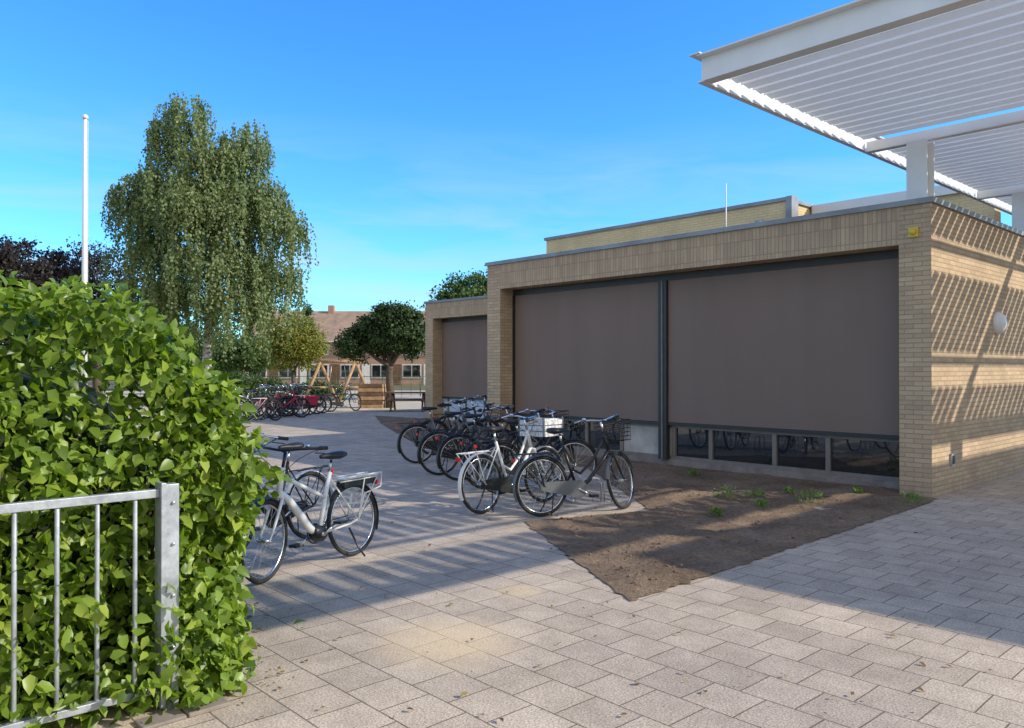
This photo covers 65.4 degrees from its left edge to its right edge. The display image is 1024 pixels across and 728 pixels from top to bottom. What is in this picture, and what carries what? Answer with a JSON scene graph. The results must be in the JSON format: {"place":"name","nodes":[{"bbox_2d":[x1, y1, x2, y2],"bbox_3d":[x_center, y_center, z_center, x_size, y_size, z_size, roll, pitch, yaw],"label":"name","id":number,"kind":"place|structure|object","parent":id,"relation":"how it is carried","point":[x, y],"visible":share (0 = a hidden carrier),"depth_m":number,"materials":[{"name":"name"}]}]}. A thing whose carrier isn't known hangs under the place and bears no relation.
{"place":"outdoors","nodes":[
{"label":"outdoors","id":0,"kind":"place"},
{"bbox_2d":[60,371,424,415],"bbox_3d":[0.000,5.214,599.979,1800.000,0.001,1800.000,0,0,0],"label":"ground","id":1,"kind":"structure","parent":0,"point":[408,387],"depth_m":70.30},
{"bbox_2d":[0,234,115,363],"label":"copper beech tree","id":2,"kind":"object","parent":1,"relation":"on","point":[40,271],"visible":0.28,"depth_m":33.21,"materials":[{"name":"purple plant"}]},
{"bbox_2d":[53,234,144,393],"bbox_3d":[-20.584,-2.347,40.127,5.668,8.608,5.040,0,0,0],"label":"copper beech tree","id":3,"kind":"object","parent":1,"relation":"on","point":[94,259],"visible":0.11,"depth_m":39.85,"materials":[{"name":"purple plant"}]},
{"bbox_2d":[3,344,242,379],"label":"distant trees","id":4,"kind":"object","parent":1,"relation":"on","point":[25,363],"visible":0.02,"depth_m":112.93,"materials":[{"name":"green plant"}]},
{"bbox_2d":[2,316,244,373],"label":"garden tree","id":5,"kind":"object","parent":1,"relation":"on","point":[200,345],"visible":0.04,"depth_m":59.31,"materials":[{"name":"green plant"}]},
{"bbox_2d":[0,270,305,727],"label":"hedge","id":6,"kind":"object","parent":1,"relation":"in","point":[64,433],"visible":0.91,"depth_m":3.88,"materials":[{"name":"green plant"}]},
{"bbox_2d":[98,91,318,368],"bbox_3d":[-13.371,-5.020,34.665,9.675,14.012,6.021,0,0,0],"label":"weeping birch tree","id":7,"kind":"object","parent":1,"relation":"on","point":[208,209],"visible":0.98,"depth_m":33.83,"materials":[{"name":"green plant"}]},
{"bbox_2d":[196,334,278,383],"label":"garden tree","id":8,"kind":"object","parent":1,"relation":"on","point":[238,360],"visible":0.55,"depth_m":51.15,"materials":[{"name":"green plant"}]},
{"bbox_2d":[88,376,424,396],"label":"playground fence","id":9,"kind":"object","parent":1,"relation":"on","point":[328,376],"visible":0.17,"depth_m":46.98,"materials":[{"name":"metal"}]},
{"bbox_2d":[220,368,348,400],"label":"shrub bed","id":10,"kind":"object","parent":1,"relation":"on","point":[250,383],"visible":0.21,"depth_m":40.94,"materials":[{"name":"green plant"}]},
{"bbox_2d":[247,310,331,391],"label":"yellowing maple tree","id":11,"kind":"object","parent":1,"relation":"on","point":[304,341],"visible":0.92,"depth_m":47.54,"materials":[{"name":"green plant"}]},
{"bbox_2d":[298,304,315,380],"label":"conifer tree","id":12,"kind":"object","parent":1,"relation":"on","point":[309,311],"visible":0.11,"depth_m":65.91,"materials":[{"name":"green plant"}]},
{"bbox_2d":[419,265,486,314],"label":"lime tree","id":13,"kind":"object","parent":1,"relation":"on","point":[459,287],"visible":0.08,"depth_m":41.27,"materials":[{"name":"green plant"}]},
{"bbox_2d":[103,391,424,411],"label":"playground sand","id":14,"kind":"structure","parent":0,"point":[408,405],"depth_m":36.53,"materials":[{"name":"beige sand"}]},
{"bbox_2d":[303,360,365,403],"bbox_3d":[-7.920,0.861,36.295,3.210,2.063,0.969,0,0,0],"label":"wooden swing","id":15,"kind":"object","parent":14,"relation":"on","point":[320,363],"visible":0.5,"depth_m":36.24,"materials":[{"name":"brown wood"}]},
{"bbox_2d":[322,382,361,411],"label":"bicycle","id":16,"kind":"object","parent":14,"relation":"on","point":[339,403],"visible":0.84,"depth_m":30.59,"materials":[{"name":"metal"}]},
{"bbox_2d":[357,384,385,407],"bbox_3d":[-5.862,1.344,33.493,1.080,1.010,1.000,0,0,0],"label":"wooden planter","id":17,"kind":"object","parent":14,"relation":"on","point":[372,395],"visible":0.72,"depth_m":32.99,"materials":[{"name":"brown wood"}]},
{"bbox_2d":[382,392,424,411],"bbox_3d":[-4.030,1.469,30.992,1.800,0.770,1.500,0,0,0],"label":"picnic table","id":18,"kind":"object","parent":14,"relation":"on","point":[393,400],"visible":0.75,"depth_m":30.64,"materials":[{"name":"grey wood"}]},
{"bbox_2d":[241,305,424,384],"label":"terraced houses","id":19,"kind":"structure","parent":0,"point":[333,320],"depth_m":79.99,"materials":[{"name":"brick"}]},
{"bbox_2d":[248,344,424,384],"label":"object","id":20,"kind":"structure","parent":19,"relation":"in","point":[376,369],"depth_m":79.94,"materials":[{"name":"white glass"}]},
{"bbox_2d":[0,0,1023,367],"label":"sky","id":21,"kind":"structure","parent":0,"point":[419,142],"materials":[{"name":"blue"}]},
{"bbox_2d":[1,411,1023,727],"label":"paving","id":22,"kind":"structure","parent":0,"point":[823,641],"depth_m":5.19,"materials":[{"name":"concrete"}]},
{"bbox_2d":[81,114,87,384],"bbox_3d":[-11.792,-2.559,22.016,0.253,8.680,0.260,0,0,0],"label":"flagpole","id":23,"kind":"object","parent":22,"relation":"on","point":[85,228],"visible":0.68,"depth_m":21.98,"materials":[{"name":"white metal"}]},
{"bbox_2d":[0,481,178,727],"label":"bar fence","id":24,"kind":"object","parent":22,"relation":"on","point":[165,495],"visible":0.93,"depth_m":3.72,"materials":[{"name":"metal"}]},
{"bbox_2d":[134,697,229,727],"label":"edging block","id":25,"kind":"structure","parent":22,"relation":"on","point":[168,717],"depth_m":3.78,"materials":[{"name":"beige concrete"}]},
{"bbox_2d":[235,396,256,420],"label":"bicycle","id":26,"kind":"object","parent":22,"relation":"on","point":[249,401],"visible":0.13,"depth_m":24.94,"materials":[{"name":"metal"}]},
{"bbox_2d":[239,390,267,419],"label":"bicycle","id":27,"kind":"object","parent":22,"relation":"on","point":[259,401],"visible":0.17,"depth_m":25.52,"materials":[{"name":"metal"}]},
{"bbox_2d":[235,387,272,419],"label":"bicycle","id":28,"kind":"object","parent":22,"relation":"on","point":[262,407],"visible":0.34,"depth_m":25.66,"materials":[{"name":"metal"}]},
{"bbox_2d":[235,386,283,421],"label":"bicycle","id":29,"kind":"object","parent":22,"relation":"on","point":[267,404],"visible":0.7,"depth_m":25.05,"materials":[{"name":"metal"}]},
{"bbox_2d":[192,433,333,550],"bbox_3d":[-2.200,1.155,7.293,0.599,1.073,1.721,-5,-2,28],"label":"bicycle","id":30,"kind":"object","parent":22,"relation":"on","point":[304,504],"visible":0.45,"depth_m":7.57,"materials":[{"name":"metal"}]},
{"bbox_2d":[242,384,295,416],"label":"bicycle","id":31,"kind":"object","parent":22,"relation":"on","point":[285,397],"visible":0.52,"depth_m":27.27,"materials":[{"name":"metal"}]},
{"bbox_2d":[254,384,300,416],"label":"bicycle","id":32,"kind":"object","parent":22,"relation":"on","point":[281,402],"visible":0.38,"depth_m":27.68,"materials":[{"name":"metal"}]},
{"bbox_2d":[256,385,310,417],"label":"bicycle","id":33,"kind":"object","parent":22,"relation":"on","point":[294,400],"visible":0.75,"depth_m":26.71,"materials":[{"name":"metal"}]},
{"bbox_2d":[265,384,302,417],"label":"bicycle","id":34,"kind":"object","parent":22,"relation":"on","point":[285,409],"visible":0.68,"depth_m":26.88,"materials":[{"name":"metal"}]},
{"bbox_2d":[262,384,308,415],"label":"bicycle","id":35,"kind":"object","parent":22,"relation":"on","point":[297,413],"visible":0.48,"depth_m":28.08,"materials":[{"name":"metal"}]},
{"bbox_2d":[273,384,318,415],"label":"bicycle","id":36,"kind":"object","parent":22,"relation":"on","point":[313,399],"visible":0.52,"depth_m":28.27,"materials":[{"name":"metal"}]},
{"bbox_2d":[279,383,326,414],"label":"bicycle","id":37,"kind":"object","parent":22,"relation":"on","point":[313,406],"visible":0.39,"depth_m":28.90,"materials":[{"name":"metal"}]},
{"bbox_2d":[239,443,381,583],"bbox_3d":[-1.698,1.167,6.637,0.624,1.048,1.696,-5,-3,30],"label":"bicycle","id":38,"kind":"object","parent":22,"relation":"on","point":[318,532],"visible":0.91,"depth_m":6.71,"materials":[{"name":"metal"}]},
{"bbox_2d":[288,383,332,413],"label":"bicycle","id":39,"kind":"object","parent":22,"relation":"on","point":[323,403],"visible":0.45,"depth_m":29.39,"materials":[{"name":"metal"}]},
{"bbox_2d":[329,300,424,407],"bbox_3d":[-5.445,-0.397,33.522,4.400,4.631,2.803,0,0,0],"label":"round crown tree","id":40,"kind":"object","parent":22,"relation":"on","point":[388,331],"visible":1,"depth_m":32.98,"materials":[{"name":"green plant"}]},
{"bbox_2d":[375,416,484,449],"bbox_3d":[-3.002,1.754,22.082,5.797,0.051,11.111,0,0,-42],"label":"soil strip","id":41,"kind":"object","parent":22,"relation":"on","point":[390,422],"visible":0.23,"depth_m":23.33,"materials":[{"name":"brown soil"}]},
{"bbox_2d":[396,399,488,462],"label":"bicycle","id":42,"kind":"object","parent":22,"relation":"on","point":[425,427],"visible":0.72,"depth_m":13.97,"materials":[{"name":"metal"}]},
{"bbox_2d":[414,397,500,454],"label":"bicycle","id":43,"kind":"object","parent":22,"relation":"on","point":[443,424],"visible":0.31,"depth_m":15.30,"materials":[{"name":"metal"}]},
{"bbox_2d":[432,395,486,446],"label":"bicycle","id":44,"kind":"object","parent":22,"relation":"on","point":[460,421],"visible":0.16,"depth_m":16.67,"materials":[{"name":"metal"}]},
{"bbox_2d":[416,402,518,474],"bbox_3d":[-0.634,1.168,12.554,1.779,1.109,0.653,0,-4,-24],"label":"bicycle","id":45,"kind":"object","parent":22,"relation":"on","point":[425,438],"visible":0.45,"depth_m":12.41,"materials":[{"name":"metal"}]},
{"bbox_2d":[435,405,542,480],"bbox_3d":[-0.294,1.168,11.993,1.794,1.104,0.622,0,-4,-26],"label":"bicycle","id":46,"kind":"object","parent":22,"relation":"on","point":[444,442],"visible":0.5,"depth_m":11.80,"materials":[{"name":"metal"}]},
{"bbox_2d":[455,413,563,513],"bbox_3d":[-0.011,1.150,9.495,0.622,1.115,1.795,-5,-4,42],"label":"bicycle","id":47,"kind":"object","parent":22,"relation":"on","point":[535,426],"visible":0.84,"depth_m":9.32,"materials":[{"name":"metal"}]},
{"bbox_2d":[460,407,574,488],"bbox_3d":[0.145,1.159,11.082,1.779,1.109,0.653,0,-3,-22],"label":"bicycle","id":48,"kind":"object","parent":22,"relation":"on","point":[470,448],"visible":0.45,"depth_m":11.01,"materials":[{"name":"white metal"}]},
{"bbox_2d":[464,443,604,503],"bbox_3d":[0.108,1.569,12.310,0.450,0.308,5.378,0,0,-18],"label":"bicycle rack","id":49,"kind":"object","parent":22,"relation":"on","point":[571,500],"visible":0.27,"depth_m":10.34,"materials":[{"name":"silver metal"}]},
{"bbox_2d":[473,409,597,493],"bbox_3d":[0.311,1.155,10.771,1.789,1.120,0.624,0,-3,-24],"label":"bicycle","id":50,"kind":"object","parent":22,"relation":"on","point":[515,450],"visible":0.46,"depth_m":10.62,"materials":[{"name":"metal"}]},
{"bbox_2d":[511,414,633,516],"bbox_3d":[0.849,1.136,9.095,1.749,1.136,0.653,0,0,-39],"label":"bicycle","id":51,"kind":"object","parent":22,"relation":"on","point":[565,487],"visible":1,"depth_m":9.04,"materials":[{"name":"metal"}]},
{"bbox_2d":[218,473,991,720],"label":"fallen leaves","id":52,"kind":"object","parent":22,"relation":"on","point":[465,692],"visible":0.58,"depth_m":4.43,"materials":[{"name":"brown plant"}]},
{"bbox_2d":[510,451,937,600],"bbox_3d":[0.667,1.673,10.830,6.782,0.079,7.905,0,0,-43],"label":"soil bed","id":53,"kind":"object","parent":22,"relation":"on","point":[595,530],"visible":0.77,"depth_m":8.41,"materials":[{"name":"brown soil"}]},
{"bbox_2d":[684,468,699,475],"bbox_3d":[2.696,1.636,12.024,0.264,0.141,0.222,0,0,0],"label":"weed plant","id":54,"kind":"object","parent":53,"relation":"on","point":[693,472],"visible":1,"depth_m":12.03,"materials":[{"name":"green plant"}]},
{"bbox_2d":[707,506,723,514],"bbox_3d":[2.244,1.615,8.796,0.205,0.122,0.236,0,0,0],"label":"weed plant","id":55,"kind":"object","parent":53,"relation":"on","point":[718,511],"visible":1,"depth_m":8.80,"materials":[{"name":"green plant"}]},
{"bbox_2d":[711,484,738,498],"bbox_3d":[2.665,1.595,9.995,0.346,0.170,0.321,0,0,20],"label":"weed plant","id":56,"kind":"object","parent":53,"relation":"on","point":[728,491],"visible":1,"depth_m":9.99,"materials":[{"name":"green plant"}]},
{"bbox_2d":[742,488,765,497],"bbox_3d":[3.022,1.616,10.001,0.281,0.123,0.331,0,0,0],"label":"weed plant","id":57,"kind":"object","parent":53,"relation":"on","point":[754,492],"visible":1,"depth_m":10.00,"materials":[{"name":"green plant"}]},
{"bbox_2d":[753,499,771,507],"bbox_3d":[2.940,1.632,9.306,0.194,0.133,0.241,0,0,0],"label":"weed plant","id":58,"kind":"object","parent":53,"relation":"on","point":[761,502],"visible":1,"depth_m":9.29,"materials":[{"name":"green plant"}]},
{"bbox_2d":[783,486,796,492],"bbox_3d":[3.619,1.631,10.359,0.188,0.095,0.187,0,0,24],"label":"weed plant","id":59,"kind":"object","parent":53,"relation":"on","point":[792,490],"visible":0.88,"depth_m":10.35,"materials":[{"name":"green plant"}]},
{"bbox_2d":[788,487,827,503],"bbox_3d":[3.576,1.573,9.584,0.449,0.202,0.515,0,0,0],"label":"weed plant","id":60,"kind":"object","parent":53,"relation":"on","point":[809,493],"visible":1,"depth_m":9.53,"materials":[{"name":"green plant"}]},
{"bbox_2d":[852,486,864,492],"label":"weed plant","id":61,"kind":"object","parent":53,"relation":"on","point":[857,489],"visible":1,"depth_m":10.36,"materials":[{"name":"green plant"}]},
{"bbox_2d":[896,490,925,502],"bbox_3d":[4.821,1.603,9.631,0.279,0.147,0.342,0,0,-43],"label":"weed plant","id":62,"kind":"object","parent":53,"relation":"on","point":[908,495],"visible":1,"depth_m":9.63,"materials":[{"name":"green plant"}]},
{"bbox_2d":[425,202,1023,497],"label":"brick walls","id":63,"kind":"structure","parent":22,"relation":"on","point":[961,362],"depth_m":11.45,"materials":[{"name":"beige brick"}]},
{"bbox_2d":[442,249,898,458],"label":"blind housings","id":64,"kind":"object","parent":63,"relation":"attached to","point":[662,280],"visible":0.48,"depth_m":13.66,"materials":[{"name":"black metal"}]},
{"bbox_2d":[442,258,898,438],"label":"sun blinds","id":65,"kind":"object","parent":64,"relation":"attached to","point":[808,350],"visible":0.89,"depth_m":12.89,"materials":[{"name":"grey fabric"}]},
{"bbox_2d":[443,398,898,489],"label":"windows","id":66,"kind":"structure","parent":63,"relation":"in","point":[865,461],"depth_m":12.50,"materials":[{"name":"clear glass"}]},
{"bbox_2d":[424,196,1023,303],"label":"roof coping","id":67,"kind":"object","parent":63,"relation":"on","point":[951,206],"visible":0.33,"depth_m":12.04,"materials":[{"name":"grey metal"}]},
{"bbox_2d":[546,201,811,253],"bbox_3d":[6.225,-2.858,23.134,7.200,1.549,7.570,0,0,-43],"label":"storey","id":68,"kind":"object","parent":67,"relation":"on","point":[764,212],"visible":0.14,"depth_m":20.09,"materials":[{"name":"yellow brick"}]},
{"bbox_2d":[544,184,1000,251],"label":"roof fittings","id":69,"kind":"object","parent":67,"relation":"on","point":[941,192],"visible":0.15,"depth_m":17.77,"materials":[{"name":"grey metal"}]},
{"bbox_2d":[689,0,1023,230],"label":"steel canopy","id":70,"kind":"object","parent":67,"relation":"on","point":[960,62],"visible":0.96,"depth_m":8.77,"materials":[{"name":"white metal"}]},
{"bbox_2d":[908,227,918,237],"bbox_3d":[5.188,-1.709,10.328,0.080,0.120,0.120,0,0,-43],"label":"alarm light","id":71,"kind":"object","parent":63,"relation":"attached to","point":[913,232],"visible":1,"depth_m":10.31,"materials":[{"name":"yellow plastic"}]},
{"bbox_2d":[949,453,954,465],"bbox_3d":[5.873,1.273,10.629,0.120,0.160,0.040,0,0,-43],"label":"wall socket","id":72,"kind":"object","parent":63,"relation":"attached to","point":[951,459],"depth_m":10.60,"materials":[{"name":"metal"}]},
{"bbox_2d":[993,312,1006,334],"bbox_3d":[7.306,-0.609,11.904,0.340,0.340,0.125,0,0,-43],"label":"wall lamp","id":73,"kind":"object","parent":63,"relation":"attached to","point":[999,322],"visible":1,"depth_m":11.83,"materials":[{"name":"white glass"}]}
]}

